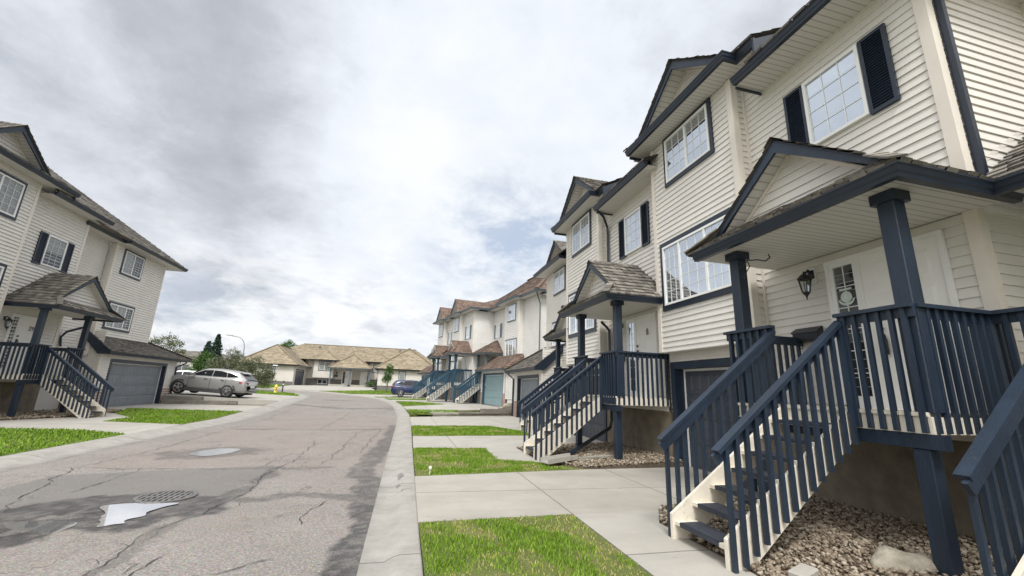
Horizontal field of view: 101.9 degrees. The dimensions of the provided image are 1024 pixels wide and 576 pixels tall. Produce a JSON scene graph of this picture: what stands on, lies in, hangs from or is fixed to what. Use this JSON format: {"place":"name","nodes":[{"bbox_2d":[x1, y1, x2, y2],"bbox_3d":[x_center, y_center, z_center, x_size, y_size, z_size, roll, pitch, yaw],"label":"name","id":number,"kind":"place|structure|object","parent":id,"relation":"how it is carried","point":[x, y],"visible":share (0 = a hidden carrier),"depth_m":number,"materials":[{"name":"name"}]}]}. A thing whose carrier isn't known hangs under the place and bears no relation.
{"place":"outdoors","nodes":[
{"label":"outdoors","id":0,"kind":"place"},
{"bbox_2d":[0,408,122,420],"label":"gravel","id":1,"kind":"structure","parent":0,"point":[48,413],"depth_m":15.38,"materials":[{"name":"grey gravel"}]},
{"bbox_2d":[0,427,124,455],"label":"lawn","id":2,"kind":"structure","parent":0,"point":[54,441],"depth_m":9.88,"materials":[{"name":"green plant"}]},
{"bbox_2d":[0,413,180,433],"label":"driveway","id":3,"kind":"structure","parent":0,"point":[93,422],"depth_m":13.32,"materials":[{"name":"concrete"}]},
{"bbox_2d":[0,121,80,312],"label":"townhouse","id":4,"kind":"structure","parent":3,"relation":"on","point":[26,177],"depth_m":14.69,"materials":[{"name":"beige plastic"}]},
{"bbox_2d":[0,263,7,286],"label":"window","id":5,"kind":"structure","parent":4,"relation":"in","point":[3,267],"depth_m":14.43,"materials":[{"name":"white plastic"}]},
{"bbox_2d":[0,169,27,220],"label":"window","id":6,"kind":"structure","parent":4,"relation":"in","point":[5,213],"depth_m":14.52,"materials":[{"name":"white plastic"}]},
{"bbox_2d":[0,342,114,417],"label":"entry stairs","id":7,"kind":"structure","parent":3,"relation":"on","point":[79,402],"depth_m":15.19,"materials":[{"name":"beige paint"}]},
{"bbox_2d":[104,408,242,424],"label":"lawn","id":8,"kind":"structure","parent":0,"point":[129,415],"depth_m":17.02,"materials":[{"name":"green plant"}]},
{"bbox_2d":[103,404,260,410],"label":"driveway","id":9,"kind":"structure","parent":0,"point":[206,407],"depth_m":22.75,"materials":[{"name":"concrete"}]},
{"bbox_2d":[0,396,396,575],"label":"road","id":10,"kind":"structure","parent":0,"point":[328,537],"depth_m":5.74,"materials":[{"name":"grey asphalt"}]},
{"bbox_2d":[4,521,76,532],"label":"puddle","id":11,"kind":"object","parent":10,"relation":"on","point":[44,526],"visible":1,"depth_m":4.56,"materials":[{"name":"white liquid"}]},
{"bbox_2d":[97,503,177,526],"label":"puddle","id":12,"kind":"object","parent":10,"relation":"on","point":[117,513],"visible":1,"depth_m":5.16,"materials":[{"name":"white liquid"}]},
{"bbox_2d":[0,393,310,472],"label":"kerb","id":13,"kind":"structure","parent":10,"relation":"on","point":[22,460],"depth_m":10.47,"materials":[{"name":"concrete"}]},
{"bbox_2d":[133,490,197,502],"bbox_3d":[-4.866,2.974,5.840,0.720,0.103,0.720,5,-14,-13],"label":"drain grate","id":14,"kind":"object","parent":10,"relation":"on","point":[160,497],"visible":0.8,"depth_m":5.81,"materials":[{"name":"metal"}]},
{"bbox_2d":[4,408,384,575],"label":"road cracks","id":15,"kind":"object","parent":10,"relation":"on","point":[188,517],"visible":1,"depth_m":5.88,"materials":[{"name":"grey asphalt"}]},
{"bbox_2d":[190,448,240,455],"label":"puddle","id":16,"kind":"object","parent":10,"relation":"on","point":[211,452],"visible":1,"depth_m":9.45,"materials":[{"name":"grey liquid"}]},
{"bbox_2d":[160,395,267,405],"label":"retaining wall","id":17,"kind":"structure","parent":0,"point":[165,399],"depth_m":25.30,"materials":[{"name":"grey concrete"}]},
{"bbox_2d":[164,391,294,404],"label":"driveway","id":18,"kind":"structure","parent":0,"point":[253,398],"depth_m":26.53,"materials":[{"name":"concrete"}]},
{"bbox_2d":[169,368,257,396],"bbox_3d":[-19.334,6.062,26.887,4.915,1.712,2.260,7,-14,-6],"label":"parked car","id":19,"kind":"object","parent":18,"relation":"on","point":[225,383],"visible":0.99,"depth_m":26.09,"materials":[{"name":"silver metal"}]},
{"bbox_2d":[257,389,367,397],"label":"sidewalk","id":20,"kind":"structure","parent":0,"point":[323,394],"depth_m":42.53,"materials":[{"name":"concrete"}]},
{"bbox_2d":[257,388,422,575],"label":"kerb","id":21,"kind":"structure","parent":20,"relation":"on","point":[391,547],"depth_m":5.14,"materials":[{"name":"concrete"}]},
{"bbox_2d":[271,385,376,390],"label":"driveway","id":22,"kind":"structure","parent":0,"point":[318,388],"depth_m":53.21,"materials":[{"name":"concrete"}]},
{"bbox_2d":[325,390,392,394],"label":"lawn","id":23,"kind":"structure","parent":0,"point":[360,392],"depth_m":45.17,"materials":[{"name":"green plant"}]},
{"bbox_2d":[381,363,394,392],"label":"young tree","id":24,"kind":"object","parent":23,"relation":"on","point":[386,378],"visible":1,"depth_m":48.73,"materials":[{"name":"green plant"}]},
{"bbox_2d":[0,0,809,360],"label":"sky","id":25,"kind":"structure","parent":0,"point":[327,172],"materials":[{"name":"white"}]},
{"bbox_2d":[407,411,428,416],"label":"lawn","id":26,"kind":"structure","parent":0,"point":[415,415],"depth_m":22.09,"materials":[{"name":"green plant"}]},
{"bbox_2d":[407,409,457,411],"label":"grass","id":27,"kind":"structure","parent":26,"relation":"on","point":[418,410],"depth_m":23.31,"materials":[{"name":"green plant"}]},
{"bbox_2d":[395,401,441,405],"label":"lawn","id":28,"kind":"structure","parent":0,"point":[418,404],"depth_m":28.29,"materials":[{"name":"green plant"}]},
{"bbox_2d":[354,394,511,416],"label":"driveway","id":29,"kind":"structure","parent":0,"point":[448,405],"depth_m":28.52,"materials":[{"name":"concrete"}]},
{"bbox_2d":[391,380,434,396],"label":"parked car","id":30,"kind":"object","parent":29,"relation":"on","point":[400,388],"visible":0.65,"depth_m":41.52,"materials":[{"name":"blue paint"}]},
{"bbox_2d":[412,370,445,399],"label":"entry stairs","id":31,"kind":"structure","parent":29,"relation":"on","point":[419,392],"depth_m":37.96,"materials":[{"name":"beige paint"}]},
{"bbox_2d":[417,307,454,399],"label":"townhouse","id":32,"kind":"structure","parent":29,"relation":"on","point":[444,334],"depth_m":41.26,"materials":[{"name":"pale vinyl siding"},{"name":"cedar"},{"name":"blue painted metal"}]},
{"bbox_2d":[426,369,471,402],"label":"entry stairs","id":33,"kind":"structure","parent":29,"relation":"on","point":[438,392],"depth_m":33.20,"materials":[{"name":"beige paint"}]},
{"bbox_2d":[442,299,498,402],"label":"townhouse","id":34,"kind":"structure","parent":29,"relation":"on","point":[472,329],"depth_m":35.14,"materials":[{"name":"pale vinyl siding"},{"name":"cedar"},{"name":"blue painted metal"}]},
{"bbox_2d":[454,317,459,332],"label":"window","id":35,"kind":"structure","parent":34,"relation":"in","point":[456,321],"depth_m":38.24,"materials":[{"name":"white glass"}]},
{"bbox_2d":[465,357,469,382],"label":"door","id":36,"kind":"structure","parent":34,"relation":"in","point":[468,359],"depth_m":34.56,"materials":[{"name":"white paint"}]},
{"bbox_2d":[455,372,485,404],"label":"entry stairs","id":37,"kind":"structure","parent":29,"relation":"on","point":[467,394],"depth_m":32.05,"materials":[{"name":"beige paint"}]},
{"bbox_2d":[431,409,512,416],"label":"retaining wall","id":38,"kind":"structure","parent":29,"relation":"on","point":[484,412],"depth_m":24.01,"materials":[{"name":"grey concrete"}]},
{"bbox_2d":[471,277,546,406],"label":"townhouse","id":39,"kind":"structure","parent":29,"relation":"on","point":[519,330],"depth_m":29.87,"materials":[{"name":"pale vinyl siding"},{"name":"cedar"},{"name":"blue painted metal"}]},
{"bbox_2d":[484,375,502,405],"bbox_3d":[-1.315,7.365,30.022,0.050,2.100,3.710,8,-15,-23],"label":"garage door","id":40,"kind":"structure","parent":39,"relation":"in","point":[493,390],"depth_m":29.97,"materials":[{"name":"teal metal"}]},
{"bbox_2d":[495,324,499,337],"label":"window","id":41,"kind":"structure","parent":39,"relation":"in","point":[497,326],"depth_m":34.28,"materials":[{"name":"glass"}]},
{"bbox_2d":[505,338,516,355],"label":"window","id":42,"kind":"structure","parent":39,"relation":"in","point":[511,344],"depth_m":30.36,"materials":[{"name":"glass"}]},
{"bbox_2d":[507,303,516,322],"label":"window","id":43,"kind":"structure","parent":39,"relation":"in","point":[511,316],"depth_m":31.01,"materials":[{"name":"glass"}]},
{"bbox_2d":[457,410,479,411],"bbox_3d":[-2.208,7.242,24.544,5.686,0.250,1.188,11,-16,-32],"label":"gravel bed","id":44,"kind":"object","parent":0,"point":[466,410],"visible":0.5,"depth_m":24.47,"materials":[{"name":"grey gravel"}]},
{"bbox_2d":[498,403,511,408],"bbox_3d":[-0.361,7.358,25.740,0.941,0.474,0.490,5,-14,-13],"label":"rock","id":45,"kind":"object","parent":44,"relation":"on","point":[507,406],"visible":0.67,"depth_m":25.57,"materials":[{"name":"stone"}]},
{"bbox_2d":[411,425,527,437],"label":"lawn","id":46,"kind":"structure","parent":0,"point":[463,433],"depth_m":14.61,"materials":[{"name":"green plant"}]},
{"bbox_2d":[410,416,545,426],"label":"driveway","id":47,"kind":"structure","parent":0,"point":[476,420],"depth_m":20.10,"materials":[{"name":"concrete"}]},
{"bbox_2d":[504,240,570,423],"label":"townhouse","id":48,"kind":"structure","parent":47,"relation":"on","point":[532,372],"depth_m":22.15,"materials":[{"name":"beige plastic"}]},
{"bbox_2d":[521,379,537,417],"bbox_3d":[0.998,5.997,22.445,0.062,2.180,3.700,5,-14,-13],"label":"garage door","id":49,"kind":"structure","parent":48,"relation":"in","point":[528,385],"depth_m":23.07,"materials":[{"name":"grey metal"}]},
{"bbox_2d":[553,265,565,296],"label":"window","id":50,"kind":"structure","parent":48,"relation":"in","point":[559,286],"depth_m":22.03,"materials":[{"name":"white glass"}]},
{"bbox_2d":[412,447,580,475],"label":"lawn","id":51,"kind":"structure","parent":0,"point":[416,473],"depth_m":8.67,"materials":[{"name":"green plant"}]},
{"bbox_2d":[412,435,602,447],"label":"driveway","id":52,"kind":"structure","parent":0,"point":[469,441],"depth_m":12.57,"materials":[{"name":"concrete"}]},
{"bbox_2d":[550,154,682,456],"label":"townhouse","id":53,"kind":"structure","parent":52,"relation":"on","point":[613,296],"depth_m":12.12,"materials":[{"name":"beige plastic"}]},
{"bbox_2d":[572,209,591,257],"bbox_3d":[2.592,-2.006,15.618,0.075,1.350,1.740,5,-14,-13],"label":"window","id":54,"kind":"structure","parent":53,"relation":"in","point":[581,230],"depth_m":15.49,"materials":[{"name":"glass"}]},
{"bbox_2d":[568,291,596,337],"bbox_3d":[2.485,0.839,14.946,0.075,1.700,2.400,5,-14,-13],"label":"window","id":55,"kind":"structure","parent":53,"relation":"in","point":[590,324],"depth_m":15.26,"materials":[{"name":"white glass"}]},
{"bbox_2d":[582,376,603,441],"bbox_3d":[2.900,4.122,14.452,0.062,2.180,2.270,5,-14,-13],"label":"garage door","id":56,"kind":"structure","parent":53,"relation":"in","point":[594,426],"depth_m":14.32,"materials":[{"name":"grey metal"}]},
{"bbox_2d":[624,207,641,255],"bbox_3d":[3.634,-1.684,12.445,0.075,1.220,0.920,5,-14,-13],"label":"window","id":57,"kind":"structure","parent":53,"relation":"in","point":[632,222],"depth_m":12.45,"materials":[{"name":"glass"}]},
{"bbox_2d":[636,315,656,395],"bbox_3d":[3.584,1.814,11.148,0.107,2.090,0.940,5,-14,-13],"label":"door","id":58,"kind":"structure","parent":53,"relation":"in","point":[645,330],"depth_m":11.17,"materials":[{"name":"white paint"}]},
{"bbox_2d":[487,447,539,461],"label":"walkway","id":59,"kind":"structure","parent":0,"point":[513,453],"depth_m":10.30,"materials":[{"name":"concrete"}]},
{"bbox_2d":[494,425,537,435],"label":"walkway","id":60,"kind":"structure","parent":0,"point":[516,427],"depth_m":17.45,"materials":[{"name":"concrete"}]},
{"bbox_2d":[518,365,572,432],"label":"entry stairs","id":61,"kind":"structure","parent":60,"relation":"on","point":[557,375],"depth_m":16.54,"materials":[{"name":"beige paint"}]},
{"bbox_2d":[419,514,651,575],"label":"lawn","id":62,"kind":"structure","parent":0,"point":[547,571],"depth_m":4.12,"materials":[{"name":"green plant"}]},
{"bbox_2d":[415,466,758,524],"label":"driveway","id":63,"kind":"structure","parent":0,"point":[440,498],"depth_m":6.58,"materials":[{"name":"concrete"}]},
{"bbox_2d":[623,0,1023,548],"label":"townhouse","id":64,"kind":"structure","parent":63,"relation":"on","point":[814,161],"depth_m":5.99,"materials":[{"name":"beige plastic"}]},
{"bbox_2d":[662,97,714,188],"bbox_3d":[4.112,-3.359,9.825,0.075,1.350,1.740,5,-14,-13],"label":"window","id":65,"kind":"structure","parent":64,"relation":"in","point":[691,142],"depth_m":9.69,"materials":[{"name":"white glass"}]},
{"bbox_2d":[659,207,731,311],"bbox_3d":[4.006,-0.515,9.153,0.075,1.700,2.400,5,-14,-13],"label":"window","id":66,"kind":"structure","parent":64,"relation":"in","point":[685,281],"depth_m":9.24,"materials":[{"name":"glass"}]},
{"bbox_2d":[685,370,757,484],"bbox_3d":[4.421,2.768,8.659,0.062,2.180,2.270,5,-14,-13],"label":"garage door","id":67,"kind":"structure","parent":64,"relation":"in","point":[697,382],"depth_m":9.18,"materials":[{"name":"grey metal"}]},
{"bbox_2d":[801,44,869,144],"bbox_3d":[5.155,-3.038,6.653,0.075,1.220,0.920,5,-14,-13],"label":"window","id":68,"kind":"structure","parent":64,"relation":"in","point":[835,100],"depth_m":6.61,"materials":[{"name":"glass"}]},
{"bbox_2d":[858,236,968,409],"bbox_3d":[5.101,0.460,5.355,0.115,2.090,0.940,5,-14,-13],"label":"door","id":69,"kind":"structure","parent":64,"relation":"in","point":[873,267],"depth_m":5.46,"materials":[{"name":"white paint"}]},
{"bbox_2d":[517,441,683,468],"bbox_3d":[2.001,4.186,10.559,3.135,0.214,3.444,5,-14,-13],"label":"gravel","id":70,"kind":"structure","parent":0,"point":[636,456],"depth_m":10.06,"materials":[{"name":"beige gravel"}]},
{"bbox_2d":[540,453,577,463],"bbox_3d":[1.047,3.761,9.165,0.860,0.145,0.280,11,-17,-34],"label":"splash block","id":71,"kind":"object","parent":70,"relation":"on","point":[559,458],"depth_m":9.09,"materials":[{"name":"concrete"}]},
{"bbox_2d":[575,455,613,460],"bbox_3d":[1.903,3.962,9.643,1.141,0.110,0.120,10,-16,-28],"label":"edging board","id":72,"kind":"object","parent":70,"relation":"on","point":[590,457],"visible":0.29,"depth_m":9.60,"materials":[{"name":"grey concrete"}]},
{"bbox_2d":[521,350,669,459],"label":"entry stairs","id":73,"kind":"structure","parent":70,"relation":"on","point":[551,437],"depth_m":10.11,"materials":[{"name":"beige paint"}]},
{"bbox_2d":[573,509,756,575],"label":"walkway","id":74,"kind":"structure","parent":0,"point":[644,541],"depth_m":4.45,"materials":[{"name":"concrete"}]},
{"bbox_2d":[659,492,1017,575],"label":"gravel bed","id":75,"kind":"object","parent":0,"point":[723,555],"visible":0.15,"depth_m":4.38,"materials":[{"name":"gravel"}]},
{"bbox_2d":[787,563,818,575],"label":"paver","id":76,"kind":"object","parent":75,"relation":"on","point":[801,569],"visible":1,"depth_m":3.69,"materials":[{"name":"concrete"}]},
{"bbox_2d":[656,302,1015,575],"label":"entry stairs","id":77,"kind":"structure","parent":75,"relation":"on","point":[763,426],"depth_m":4.31,"materials":[{"name":"beige paint"}]},
{"bbox_2d":[870,545,936,575],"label":"boulder","id":78,"kind":"object","parent":75,"relation":"on","point":[883,556],"visible":0.65,"depth_m":3.89,"materials":[{"name":"stone"}]},
{"bbox_2d":[952,306,1023,575],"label":"entry stairs","id":79,"kind":"structure","parent":75,"relation":"on","point":[1001,430],"depth_m":3.24,"materials":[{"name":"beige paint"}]},
{"bbox_3d":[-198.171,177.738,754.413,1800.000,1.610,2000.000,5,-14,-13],"label":"ground","id":80,"kind":"structure","parent":0,"visible":0},
{"bbox_2d":[0,166,193,412],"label":"townhouse","id":81,"kind":"structure","parent":80,"relation":"on","point":[88,274],"depth_m":18.56,"materials":[{"name":"beige plastic"}]},
{"bbox_2d":[5,316,36,372],"bbox_3d":[-18.619,2.174,15.857,0.107,2.070,0.900,5,-14,-13],"label":"door","id":82,"kind":"structure","parent":81,"relation":"in","point":[27,325],"depth_m":15.80,"materials":[{"name":"white paint"}]},
{"bbox_2d":[40,235,68,269],"bbox_3d":[-18.536,-1.426,16.815,0.075,1.220,0.980,5,-14,-13],"label":"window","id":83,"kind":"structure","parent":81,"relation":"in","point":[50,236],"depth_m":16.85,"materials":[{"name":"white plastic"}]},
{"bbox_2d":[101,300,134,332],"bbox_3d":[-20.226,1.522,21.396,0.075,1.400,2.100,5,-14,-13],"label":"window","id":84,"kind":"structure","parent":81,"relation":"in","point":[104,326],"depth_m":21.58,"materials":[{"name":"white plastic"}]},
{"bbox_2d":[101,363,160,406],"bbox_3d":[-20.553,5.233,22.478,0.062,2.180,4.800,5,-14,-13],"label":"garage door","id":85,"kind":"structure","parent":81,"relation":"in","point":[133,384],"depth_m":22.43,"materials":[{"name":"grey metal"}]},
{"bbox_2d":[119,249,145,280],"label":"window","id":86,"kind":"structure","parent":81,"relation":"in","point":[126,253],"depth_m":21.98,"materials":[{"name":"grey glass"}]},
{"bbox_2d":[149,331,187,363],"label":"leafy tree","id":87,"kind":"object","parent":80,"relation":"on","point":[171,344],"visible":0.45,"depth_m":42.36,"materials":[{"name":"green plant"}]},
{"bbox_2d":[173,350,235,370],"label":"house","id":88,"kind":"structure","parent":80,"relation":"on","point":[194,354],"depth_m":70.06,"materials":[{"name":"beige plastic"}]},
{"bbox_2d":[231,355,278,388],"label":"willow shrub","id":89,"kind":"object","parent":80,"relation":"on","point":[260,376],"visible":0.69,"depth_m":42.39,"materials":[{"name":"green plant"}]},
{"bbox_2d":[280,339,296,347],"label":"leafy tree","id":90,"kind":"object","parent":80,"relation":"on","point":[289,343],"visible":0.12,"depth_m":76.72,"materials":[{"name":"green plant"}]},
{"bbox_2d":[234,343,435,389],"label":"bungalow","id":91,"kind":"object","parent":80,"relation":"on","point":[327,365],"visible":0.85,"depth_m":64.39,"materials":[{"name":"beige plastic"}]},
{"bbox_2d":[294,370,302,384],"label":"garage door","id":92,"kind":"structure","parent":91,"relation":"in","point":[298,378],"depth_m":60.40,"materials":[{"name":"grey metal"}]},
{"bbox_2d":[318,361,330,370],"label":"window","id":93,"kind":"structure","parent":91,"relation":"in","point":[320,362],"depth_m":64.96,"materials":[{"name":"white plastic"}]},
{"bbox_2d":[345,371,351,383],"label":"door","id":94,"kind":"structure","parent":91,"relation":"in","point":[347,372],"depth_m":66.08,"materials":[{"name":"white paint"}]},
{"bbox_2d":[360,372,366,384],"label":"door","id":95,"kind":"structure","parent":91,"relation":"in","point":[363,374],"depth_m":66.61,"materials":[{"name":"white paint"}]},
{"bbox_2d":[973,2,1023,200],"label":"townhouse","id":96,"kind":"structure","parent":80,"relation":"on","point":[1007,172],"depth_m":4.42,"materials":[{"name":"beige plastic"}]},
{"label":"lawn","id":97,"kind":"structure","parent":0,"visible":0},
{"bbox_2d":[176,370,195,374],"bbox_3d":[-29.035,8.079,36.495,4.625,1.682,2.200,7,-14,-19],"label":"parked car","id":98,"kind":"object","parent":97,"relation":"on","point":[183,372],"visible":0.04,"depth_m":36.09,"materials":[{"name":"white paint"}]},
{"bbox_2d":[255,390,298,395],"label":"grass","id":99,"kind":"structure","parent":97,"relation":"on","point":[270,392],"depth_m":36.94,"materials":[{"name":"green plant"}]},
{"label":"lawn","id":100,"kind":"structure","parent":0,"visible":0},
{"bbox_2d":[186,348,215,370],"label":"leafy tree","id":101,"kind":"object","parent":100,"relation":"on","point":[199,365],"visible":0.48,"depth_m":47.62,"materials":[{"name":"green plant"}]},
{"bbox_2d":[196,341,211,367],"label":"spruce tree","id":102,"kind":"object","parent":100,"relation":"on","point":[208,345],"visible":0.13,"depth_m":57.26,"materials":[{"name":"green plant"}]},
{"bbox_2d":[202,334,224,366],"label":"spruce tree","id":103,"kind":"object","parent":100,"relation":"on","point":[216,348],"visible":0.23,"depth_m":57.01,"materials":[{"name":"green plant"}]},
{"bbox_2d":[203,346,251,370],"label":"willow shrub","id":104,"kind":"object","parent":100,"relation":"on","point":[226,362],"visible":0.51,"depth_m":43.63,"materials":[{"name":"green plant"}]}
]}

